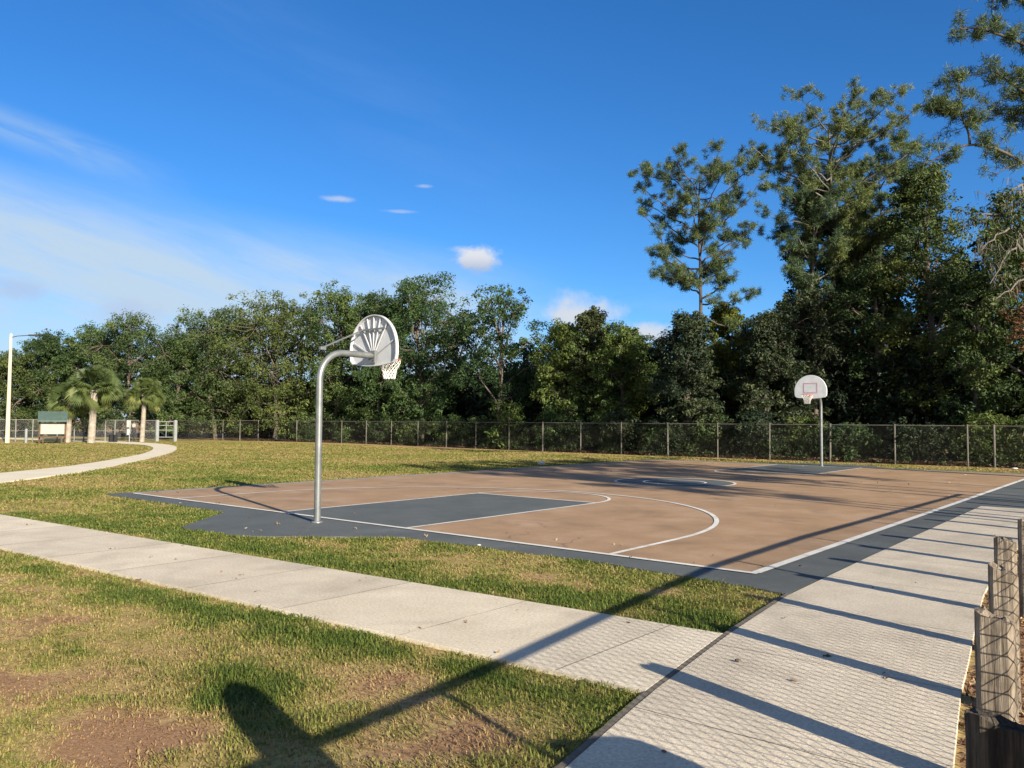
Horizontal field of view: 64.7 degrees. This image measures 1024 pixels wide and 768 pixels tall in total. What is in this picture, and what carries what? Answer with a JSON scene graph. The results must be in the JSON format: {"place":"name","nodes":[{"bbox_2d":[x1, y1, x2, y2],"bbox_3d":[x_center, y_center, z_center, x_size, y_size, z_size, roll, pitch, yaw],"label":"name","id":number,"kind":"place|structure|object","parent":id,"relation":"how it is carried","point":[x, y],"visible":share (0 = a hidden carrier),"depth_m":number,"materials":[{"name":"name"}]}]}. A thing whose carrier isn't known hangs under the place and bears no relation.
{"place":"outdoors","nodes":[
{"label":"outdoors","id":0,"kind":"place"},
{"bbox_2d":[0,437,176,483],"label":"path","id":1,"kind":"structure","parent":0,"point":[156,451],"depth_m":31.88,"materials":[{"name":"concrete"}]},
{"bbox_2d":[109,435,117,441],"bbox_3d":[-32.071,4.375,64.936,0.735,0.615,0.357,0,-3,7],"label":"litter bin","id":2,"kind":"object","parent":1,"relation":"on","point":[113,438],"visible":0.86,"depth_m":64.82,"materials":[{"name":"black plastic"}]},
{"bbox_2d":[0,514,722,694],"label":"sidewalk","id":3,"kind":"structure","parent":0,"point":[545,638],"depth_m":7.96,"materials":[{"name":"concrete"}]},
{"bbox_2d":[0,420,1023,767],"bbox_3d":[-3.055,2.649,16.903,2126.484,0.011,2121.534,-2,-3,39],"label":"ground","id":4,"kind":"structure","parent":0,"point":[174,740],"depth_m":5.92,"materials":[{"name":"green plant"}]},
{"bbox_2d":[5,334,38,442],"bbox_3d":[-37.691,0.368,62.107,2.291,8.500,0.322,0,-3,1],"label":"lamp pole","id":5,"kind":"object","parent":4,"relation":"on","point":[7,426],"visible":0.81,"depth_m":62.03,"materials":[{"name":"white metal"}]},
{"bbox_2d":[0,348,59,434],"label":"broadleaf tree","id":6,"kind":"object","parent":4,"relation":"on","point":[20,361],"visible":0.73,"depth_m":78.47,"materials":[{"name":"green plant"}]},
{"bbox_2d":[0,364,61,434],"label":"broadleaf tree","id":7,"kind":"object","parent":4,"relation":"on","point":[19,432],"visible":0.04,"depth_m":90.67,"materials":[{"name":"green plant"}]},
{"bbox_2d":[6,328,82,435],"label":"broadleaf tree","id":8,"kind":"object","parent":4,"relation":"on","point":[46,348],"visible":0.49,"depth_m":80.91,"materials":[{"name":"green plant"}]},
{"bbox_2d":[38,411,67,443],"bbox_3d":[-34.684,3.291,60.978,1.960,2.445,1.100,2,-3,-30],"label":"notice kiosk","id":9,"kind":"object","parent":4,"relation":"on","point":[52,416],"visible":1,"depth_m":60.82,"materials":[{"name":"green metal"}]},
{"bbox_2d":[27,347,99,433],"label":"broadleaf tree","id":10,"kind":"object","parent":4,"relation":"on","point":[72,432],"visible":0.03,"depth_m":93.43,"materials":[{"name":"green plant"}]},
{"bbox_2d":[44,381,88,441],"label":"palm tree","id":11,"kind":"object","parent":4,"relation":"on","point":[57,394],"visible":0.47,"depth_m":63.86,"materials":[{"name":"green plant"}]},
{"bbox_2d":[0,419,155,441],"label":"chain link fence","id":12,"kind":"object","parent":4,"relation":"on","point":[84,430],"visible":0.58,"depth_m":66.46,"materials":[{"name":"metal"}]},
{"bbox_2d":[50,323,132,431],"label":"broadleaf tree","id":13,"kind":"object","parent":4,"relation":"on","point":[94,342],"visible":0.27,"depth_m":82.90,"materials":[{"name":"green plant"}]},
{"bbox_2d":[64,364,123,442],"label":"palm tree","id":14,"kind":"object","parent":4,"relation":"on","point":[83,393],"visible":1,"depth_m":62.73,"materials":[{"name":"green plant"}]},
{"bbox_2d":[79,344,146,434],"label":"broadleaf tree","id":15,"kind":"object","parent":4,"relation":"on","point":[102,429],"visible":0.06,"depth_m":94.64,"materials":[{"name":"green plant"}]},
{"bbox_2d":[69,308,181,437],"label":"broadleaf tree","id":16,"kind":"object","parent":4,"relation":"on","point":[126,339],"visible":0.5,"depth_m":81.15,"materials":[{"name":"green plant"}]},
{"bbox_2d":[126,420,130,441],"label":"waste bag station","id":17,"kind":"object","parent":4,"relation":"on","point":[129,426],"visible":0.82,"depth_m":65.37,"materials":[{"name":"grey paint"}]},
{"bbox_2d":[123,377,166,441],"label":"palm tree","id":18,"kind":"object","parent":4,"relation":"on","point":[154,400],"visible":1,"depth_m":67.24,"materials":[{"name":"green plant"}]},
{"bbox_2d":[118,345,192,435],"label":"broadleaf tree","id":19,"kind":"object","parent":4,"relation":"on","point":[169,433],"visible":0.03,"depth_m":88.92,"materials":[{"name":"green plant"}]},
{"bbox_2d":[155,420,176,440],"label":"park gate","id":20,"kind":"structure","parent":4,"relation":"on","point":[174,430],"depth_m":69.40,"materials":[{"name":"white metal"}]},
{"bbox_2d":[141,337,222,436],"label":"broadleaf tree","id":21,"kind":"object","parent":4,"relation":"on","point":[166,388],"visible":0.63,"depth_m":75.56,"materials":[{"name":"green plant"}]},
{"bbox_2d":[177,420,209,440],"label":"fence panel","id":22,"kind":"object","parent":4,"relation":"on","point":[182,433],"visible":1,"depth_m":70.58,"materials":[{"name":"metal"}]},
{"bbox_2d":[149,330,238,436],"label":"broadleaf tree","id":23,"kind":"object","parent":4,"relation":"on","point":[204,432],"visible":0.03,"depth_m":87.43,"materials":[{"name":"green plant"}]},
{"bbox_2d":[130,304,293,439],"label":"broadleaf tree","id":24,"kind":"object","parent":4,"relation":"on","point":[203,346],"visible":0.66,"depth_m":75.23,"materials":[{"name":"green plant"}]},
{"bbox_2d":[203,307,295,437],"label":"broadleaf tree","id":25,"kind":"object","parent":4,"relation":"on","point":[251,412],"visible":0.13,"depth_m":85.79,"materials":[{"name":"green plant"}]},
{"bbox_2d":[193,290,338,439],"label":"broadleaf tree","id":26,"kind":"object","parent":4,"relation":"on","point":[277,348],"visible":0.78,"depth_m":73.59,"materials":[{"name":"green plant"}]},
{"bbox_2d":[257,303,345,437],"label":"broadleaf tree","id":27,"kind":"object","parent":4,"relation":"on","point":[292,352],"visible":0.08,"depth_m":83.62,"materials":[{"name":"green plant"}]},
{"bbox_2d":[287,413,315,441],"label":"shrub","id":28,"kind":"object","parent":4,"relation":"on","point":[299,419],"visible":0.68,"depth_m":71.05,"materials":[{"name":"green plant"}]},
{"bbox_2d":[292,279,382,440],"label":"broadleaf tree","id":29,"kind":"object","parent":4,"relation":"on","point":[341,307],"visible":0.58,"depth_m":71.34,"materials":[{"name":"green plant"}]},
{"bbox_2d":[326,416,360,442],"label":"shrub","id":30,"kind":"object","parent":4,"relation":"on","point":[338,422],"visible":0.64,"depth_m":69.45,"materials":[{"name":"green plant"}]},
{"bbox_2d":[311,302,384,439],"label":"broadleaf tree","id":31,"kind":"object","parent":4,"relation":"on","point":[348,371],"visible":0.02,"depth_m":80.36,"materials":[{"name":"green plant"}]},
{"bbox_2d":[333,288,419,440],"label":"broadleaf tree","id":32,"kind":"object","parent":4,"relation":"on","point":[370,306],"visible":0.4,"depth_m":69.28,"materials":[{"name":"green plant"}]},
{"bbox_2d":[363,415,403,442],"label":"shrub","id":33,"kind":"object","parent":4,"relation":"on","point":[384,425],"visible":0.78,"depth_m":66.20,"materials":[{"name":"green plant"}]},
{"bbox_2d":[344,304,446,438],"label":"broadleaf tree","id":34,"kind":"object","parent":4,"relation":"on","point":[398,356],"visible":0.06,"depth_m":77.25,"materials":[{"name":"green plant"}]},
{"bbox_2d":[394,416,429,444],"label":"shrub","id":35,"kind":"object","parent":4,"relation":"on","point":[403,433],"visible":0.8,"depth_m":62.57,"materials":[{"name":"green plant"}]},
{"bbox_2d":[352,271,485,443],"bbox_3d":[-7.212,-2.083,66.262,10.388,14.429,10.768,-1,-3,24],"label":"broadleaf tree","id":36,"kind":"object","parent":4,"relation":"on","point":[412,312],"visible":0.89,"depth_m":64.97,"materials":[{"name":"green plant"}]},
{"bbox_2d":[427,413,469,445],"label":"shrub","id":37,"kind":"object","parent":4,"relation":"on","point":[453,419],"visible":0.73,"depth_m":60.68,"materials":[{"name":"green plant"}]},
{"bbox_2d":[406,309,508,440],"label":"broadleaf tree","id":38,"kind":"object","parent":4,"relation":"on","point":[434,343],"visible":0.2,"depth_m":70.96,"materials":[{"name":"green plant"}]},
{"bbox_2d":[454,415,496,446],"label":"shrub","id":39,"kind":"object","parent":4,"relation":"on","point":[474,419],"visible":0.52,"depth_m":57.67,"materials":[{"name":"green plant"}]},
{"bbox_2d":[451,283,556,446],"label":"broadleaf tree","id":40,"kind":"object","parent":4,"relation":"on","point":[500,312],"visible":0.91,"depth_m":57.68,"materials":[{"name":"green plant"}]},
{"bbox_2d":[484,400,536,449],"bbox_3d":[-0.013,2.868,55.001,3.318,3.600,3.374,-1,-3,24],"label":"shrub","id":41,"kind":"object","parent":4,"relation":"on","point":[508,415],"visible":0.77,"depth_m":54.86,"materials":[{"name":"green plant"}]},
{"bbox_2d":[473,341,570,444],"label":"broadleaf tree","id":42,"kind":"object","parent":4,"relation":"on","point":[524,354],"visible":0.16,"depth_m":64.05,"materials":[{"name":"green plant"}]},
{"bbox_2d":[531,407,573,450],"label":"shrub","id":43,"kind":"object","parent":4,"relation":"on","point":[550,416],"visible":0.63,"depth_m":53.07,"materials":[{"name":"green plant"}]},
{"bbox_2d":[526,318,597,448],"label":"broadleaf tree","id":44,"kind":"object","parent":4,"relation":"on","point":[561,334],"visible":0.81,"depth_m":54.11,"materials":[{"name":"green plant"}]},
{"bbox_2d":[104,459,1023,594],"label":"court apron","id":45,"kind":"object","parent":4,"relation":"on","point":[792,577],"visible":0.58,"depth_m":13.24,"materials":[{"name":"paint"}]},
{"bbox_2d":[311,314,401,522],"bbox_3d":[-2.935,0.646,15.544,1.498,4.050,1.596,1,-3,-3],"label":"basketball hoop","id":46,"kind":"object","parent":45,"relation":"on","point":[374,340],"visible":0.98,"depth_m":15.62,"materials":[{"name":"metal"}]},
{"bbox_2d":[140,460,1023,571],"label":"court field","id":47,"kind":"structure","parent":45,"relation":"on","point":[768,519],"depth_m":18.96,"materials":[{"name":"brown paint"}]},
{"bbox_2d":[287,493,590,526],"bbox_3d":[-1.355,2.653,17.396,3.660,0.001,5.930,-2,-3,39],"label":"key paint","id":48,"kind":"object","parent":47,"relation":"on","point":[417,512],"visible":1,"depth_m":16.99,"materials":[{"name":"paint"}]},
{"bbox_2d":[26,462,1013,683],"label":"fallen leaves","id":49,"kind":"object","parent":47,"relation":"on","point":[793,679],"visible":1,"depth_m":10.58,"materials":[{"name":"brown plant"}]},
{"bbox_2d":[134,460,1023,573],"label":"court lines","id":50,"kind":"object","parent":47,"relation":"on","point":[715,524],"visible":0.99,"depth_m":15.02,"materials":[{"name":"paint"}]},
{"bbox_2d":[617,478,733,486],"bbox_3d":[5.067,3.062,25.200,3.660,0.001,3.660,-2,-3,39],"label":"circle paint","id":51,"kind":"object","parent":47,"relation":"on","point":[682,482],"visible":0.98,"depth_m":25.10,"materials":[{"name":"paint"}]},
{"bbox_2d":[725,465,854,473],"bbox_3d":[11.490,3.470,33.003,3.660,0.001,5.930,-2,-3,39],"label":"key paint","id":52,"kind":"object","parent":47,"relation":"on","point":[799,469],"visible":1,"depth_m":32.75,"materials":[{"name":"paint"}]},
{"bbox_2d":[794,375,826,465],"bbox_3d":[12.990,1.654,34.766,1.596,4.050,1.498,1,-3,-8],"label":"basketball hoop","id":53,"kind":"object","parent":45,"relation":"on","point":[810,387],"visible":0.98,"depth_m":34.62,"materials":[{"name":"paint"}]},
{"bbox_2d":[535,339,618,445],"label":"broadleaf tree","id":54,"kind":"object","parent":4,"relation":"on","point":[538,409],"visible":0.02,"depth_m":60.20,"materials":[{"name":"green plant"}]},
{"bbox_2d":[557,416,609,451],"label":"shrub","id":55,"kind":"object","parent":4,"relation":"on","point":[593,431],"visible":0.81,"depth_m":50.77,"materials":[{"name":"green plant"}]},
{"bbox_2d":[565,305,614,450],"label":"broadleaf tree","id":56,"kind":"object","parent":4,"relation":"on","point":[591,320],"visible":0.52,"depth_m":53.46,"materials":[{"name":"green plant"}]},
{"bbox_2d":[163,326,1023,439],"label":"forest","id":57,"kind":"object","parent":4,"relation":"on","point":[529,361],"depth_m":93.86,"materials":[{"name":"green plant"}]},
{"bbox_2d":[210,420,1023,467],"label":"chain link fence","id":58,"kind":"object","parent":4,"relation":"on","point":[769,424],"visible":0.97,"depth_m":45.56,"materials":[{"name":"metal"}]},
{"bbox_2d":[276,423,1023,467],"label":"creepers","id":59,"kind":"object","parent":58,"relation":"attached to","point":[673,445],"visible":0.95,"depth_m":45.46,"materials":[{"name":"green plant"}]},
{"bbox_2d":[214,349,1023,461],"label":"undergrowth","id":60,"kind":"object","parent":4,"relation":"on","point":[465,398],"visible":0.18,"depth_m":45.94,"materials":[{"name":"green plant"}]},
{"bbox_2d":[598,409,640,453],"bbox_3d":[6.477,2.990,49.028,2.682,2.908,2.792,0,-3,5],"label":"shrub","id":61,"kind":"object","parent":4,"relation":"on","point":[623,418],"visible":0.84,"depth_m":48.52,"materials":[{"name":"green plant"}]},
{"bbox_2d":[582,320,662,448],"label":"broadleaf tree","id":62,"kind":"object","parent":4,"relation":"on","point":[625,344],"visible":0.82,"depth_m":51.40,"materials":[{"name":"green plant"}]},
{"bbox_2d":[221,438,1023,467],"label":"leaf litter","id":63,"kind":"object","parent":4,"relation":"on","point":[729,456],"visible":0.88,"depth_m":45.21,"materials":[{"name":"brown plant"}]},
{"bbox_2d":[625,342,676,445],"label":"broadleaf tree","id":64,"kind":"object","parent":4,"relation":"on","point":[658,358],"visible":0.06,"depth_m":58.20,"materials":[{"name":"green plant"}]},
{"bbox_2d":[645,414,696,454],"bbox_3d":[9.417,3.046,47.455,3.040,2.627,3.361,0,-3,2],"label":"shrub","id":65,"kind":"object","parent":4,"relation":"on","point":[655,431],"visible":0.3,"depth_m":47.37,"materials":[{"name":"green plant"}]},
{"bbox_2d":[644,309,726,455],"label":"broadleaf tree","id":66,"kind":"object","parent":4,"relation":"on","point":[691,340],"visible":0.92,"depth_m":46.30,"materials":[{"name":"green plant"}]},
{"bbox_2d":[626,136,772,453],"bbox_3d":[11.521,-5.219,50.168,9.052,19.427,8.820,-2,-3,39],"label":"pine tree","id":67,"kind":"object","parent":4,"relation":"on","point":[708,223],"visible":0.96,"depth_m":49.66,"materials":[{"name":"green plant"}]},
{"bbox_2d":[669,338,737,449],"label":"broadleaf tree","id":68,"kind":"object","parent":4,"relation":"on","point":[708,359],"depth_m":57.32,"materials":[{"name":"green plant"}]},
{"bbox_2d":[685,412,736,456],"bbox_3d":[11.108,2.876,45.237,2.946,2.775,3.403,-1,-3,21],"label":"shrub","id":69,"kind":"object","parent":4,"relation":"on","point":[703,430],"visible":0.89,"depth_m":45.12,"materials":[{"name":"green plant"}]},
{"bbox_2d":[692,301,754,452],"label":"broadleaf tree","id":70,"kind":"object","parent":4,"relation":"on","point":[722,353],"visible":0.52,"depth_m":50.46,"materials":[{"name":"green plant"}]},
{"bbox_2d":[727,408,788,458],"bbox_3d":[13.250,2.758,43.488,3.214,2.981,3.271,0,-3,3],"label":"shrub","id":71,"kind":"object","parent":4,"relation":"on","point":[755,417],"visible":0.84,"depth_m":43.12,"materials":[{"name":"green plant"}]},
{"bbox_2d":[723,308,817,456],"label":"broadleaf tree","id":72,"kind":"object","parent":4,"relation":"on","point":[765,352],"visible":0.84,"depth_m":45.27,"materials":[{"name":"green plant"}]},
{"bbox_2d":[565,506,1023,767],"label":"walkway","id":73,"kind":"structure","parent":4,"relation":"on","point":[862,718],"depth_m":5.86,"materials":[{"name":"concrete"}]},
{"bbox_2d":[555,593,789,767],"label":"joint strip","id":74,"kind":"object","parent":73,"relation":"on","point":[593,738],"visible":1,"depth_m":5.49,"materials":[{"name":"grey concrete"}]},
{"bbox_2d":[774,298,822,358],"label":"broadleaf tree","id":75,"kind":"object","parent":4,"relation":"on","point":[783,312],"visible":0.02,"depth_m":54.61,"materials":[{"name":"green plant"}]},
{"bbox_2d":[779,410,832,459],"bbox_3d":[15.558,2.798,42.642,2.819,2.858,2.748,-1,-3,35],"label":"shrub","id":76,"kind":"object","parent":4,"relation":"on","point":[813,428],"visible":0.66,"depth_m":42.32,"materials":[{"name":"green plant"}]},
{"bbox_2d":[780,176,840,415],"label":"broadleaf tree","id":77,"kind":"object","parent":4,"relation":"on","point":[826,233],"visible":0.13,"depth_m":50.76,"materials":[{"name":"green plant"}]},
{"bbox_2d":[754,180,869,455],"bbox_3d":[17.960,-3.817,48.156,6.355,16.526,5.404,-2,-3,39],"label":"pine tree","id":78,"kind":"object","parent":4,"relation":"on","point":[803,279],"visible":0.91,"depth_m":47.88,"materials":[{"name":"green plant"}]},
{"bbox_2d":[772,287,877,456],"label":"broadleaf tree","id":79,"kind":"object","parent":4,"relation":"on","point":[817,307],"visible":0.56,"depth_m":46.05,"materials":[{"name":"green plant"}]},
{"bbox_2d":[738,75,922,454],"bbox_3d":[19.198,-6.707,49.206,9.366,22.427,9.276,1,-3,-21],"label":"pine tree","id":80,"kind":"object","parent":4,"relation":"on","point":[792,128],"visible":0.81,"depth_m":48.14,"materials":[{"name":"green plant"}]},
{"bbox_2d":[810,419,885,462],"bbox_3d":[17.119,2.986,40.813,3.538,2.394,3.410,1,-3,-19],"label":"shrub","id":81,"kind":"object","parent":4,"relation":"on","point":[844,432],"visible":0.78,"depth_m":40.26,"materials":[{"name":"green plant"}]},
{"bbox_2d":[819,237,882,308],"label":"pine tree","id":82,"kind":"object","parent":4,"relation":"on","point":[876,261],"visible":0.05,"depth_m":50.06,"materials":[{"name":"green plant"}]},
{"bbox_2d":[826,214,893,426],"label":"broadleaf tree","id":83,"kind":"object","parent":4,"relation":"on","point":[840,283],"visible":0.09,"depth_m":49.57,"materials":[{"name":"green plant"}]},
{"bbox_2d":[818,127,927,358],"bbox_3d":[22.904,-5.545,50.844,7.238,20.289,7.136,-2,-3,39],"label":"pine tree","id":84,"kind":"object","parent":4,"relation":"on","point":[899,137],"visible":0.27,"depth_m":49.55,"materials":[{"name":"green plant"}]},
{"bbox_2d":[824,260,926,456],"bbox_3d":[20.741,-1.381,46.405,5.763,11.627,5.430,3,-3,-40],"label":"broadleaf tree","id":85,"kind":"object","parent":4,"relation":"on","point":[865,289],"visible":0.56,"depth_m":45.79,"materials":[{"name":"green plant"}]},
{"bbox_2d":[853,215,955,424],"bbox_3d":[26.205,-3.510,54.041,6.464,16.608,7.313,2,-3,-27],"label":"broadleaf tree","id":86,"kind":"object","parent":4,"relation":"on","point":[888,246],"visible":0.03,"depth_m":53.86,"materials":[{"name":"green plant"}]},
{"bbox_2d":[878,416,949,464],"bbox_3d":[19.301,2.788,38.516,3.003,2.498,3.054,1,-3,-11],"label":"shrub","id":87,"kind":"object","parent":4,"relation":"on","point":[918,453],"visible":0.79,"depth_m":38.14,"materials":[{"name":"green plant"}]},
{"bbox_2d":[866,160,976,455],"bbox_3d":[23.149,-4.108,45.002,6.166,16.915,6.277,-1,-3,26],"label":"broadleaf tree","id":88,"kind":"object","parent":4,"relation":"on","point":[913,197],"visible":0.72,"depth_m":44.70,"materials":[{"name":"green plant"}]},
{"bbox_2d":[903,251,1016,423],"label":"broadleaf tree","id":89,"kind":"object","parent":4,"relation":"on","point":[977,266],"visible":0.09,"depth_m":50.89,"materials":[{"name":"green plant"}]},
{"bbox_2d":[903,0,1023,182],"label":"pine tree","id":90,"kind":"object","parent":4,"relation":"on","point":[944,107],"visible":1,"depth_m":26.93,"materials":[{"name":"green plant"}]},
{"bbox_2d":[934,269,1023,461],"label":"broadleaf tree","id":91,"kind":"object","parent":4,"relation":"on","point":[966,316],"visible":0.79,"depth_m":40.68,"materials":[{"name":"green plant"}]},
{"bbox_2d":[943,224,1023,414],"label":"broadleaf tree","id":92,"kind":"object","parent":4,"relation":"on","point":[974,245],"visible":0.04,"depth_m":49.80,"materials":[{"name":"green plant"}]},
{"bbox_2d":[948,547,1023,767],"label":"mulch","id":93,"kind":"object","parent":4,"relation":"on","point":[968,691],"visible":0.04,"depth_m":5.81,"materials":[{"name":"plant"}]},
{"bbox_2d":[949,239,1023,459],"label":"broadleaf tree","id":94,"kind":"object","parent":4,"relation":"on","point":[990,349],"visible":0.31,"depth_m":40.19,"materials":[{"name":"green plant"}]},
{"bbox_2d":[950,409,1023,465],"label":"shrub","id":95,"kind":"object","parent":4,"relation":"on","point":[988,421],"visible":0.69,"depth_m":37.02,"materials":[{"name":"green plant"}]},
{"bbox_2d":[954,177,1023,351],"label":"mossy tree","id":96,"kind":"object","parent":4,"relation":"on","point":[1009,218],"visible":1,"depth_m":36.80,"materials":[{"name":"green plant"}]},
{"bbox_2d":[964,706,1023,767],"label":"timber post","id":97,"kind":"object","parent":4,"relation":"on","point":[994,740],"visible":1,"depth_m":2.65,"materials":[{"name":"brown wood"}]},
{"bbox_2d":[974,606,1018,723],"bbox_3d":[2.431,1.659,4.047,0.183,1.063,0.182,-2,-3,35],"label":"timber post","id":98,"kind":"object","parent":4,"relation":"on","point":[996,670],"visible":0.74,"depth_m":3.99,"materials":[{"name":"brown wood"}]},
{"bbox_2d":[988,561,1021,715],"bbox_3d":[3.244,1.716,5.319,0.174,1.080,0.177,-1,-3,31],"label":"timber post","id":99,"kind":"object","parent":4,"relation":"on","point":[1003,591],"visible":0.49,"depth_m":5.26,"materials":[{"name":"brown wood"}]},
{"bbox_2d":[993,534,1017,575],"bbox_3d":[4.042,1.783,6.602,0.166,1.077,0.167,-1,-3,32],"label":"timber post","id":100,"kind":"object","parent":4,"relation":"on","point":[1005,553],"visible":0.29,"depth_m":6.55,"materials":[{"name":"brown wood"}]},
{"bbox_2d":[1017,518,1023,619],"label":"timber post","id":101,"kind":"object","parent":4,"relation":"on","point":[1020,527],"visible":0.88,"depth_m":7.75,"materials":[{"name":"brown wood"}]},
{"bbox_2d":[0,0,1023,419],"label":"sky","id":102,"kind":"structure","parent":0,"point":[157,157],"materials":[{"name":"blue"}]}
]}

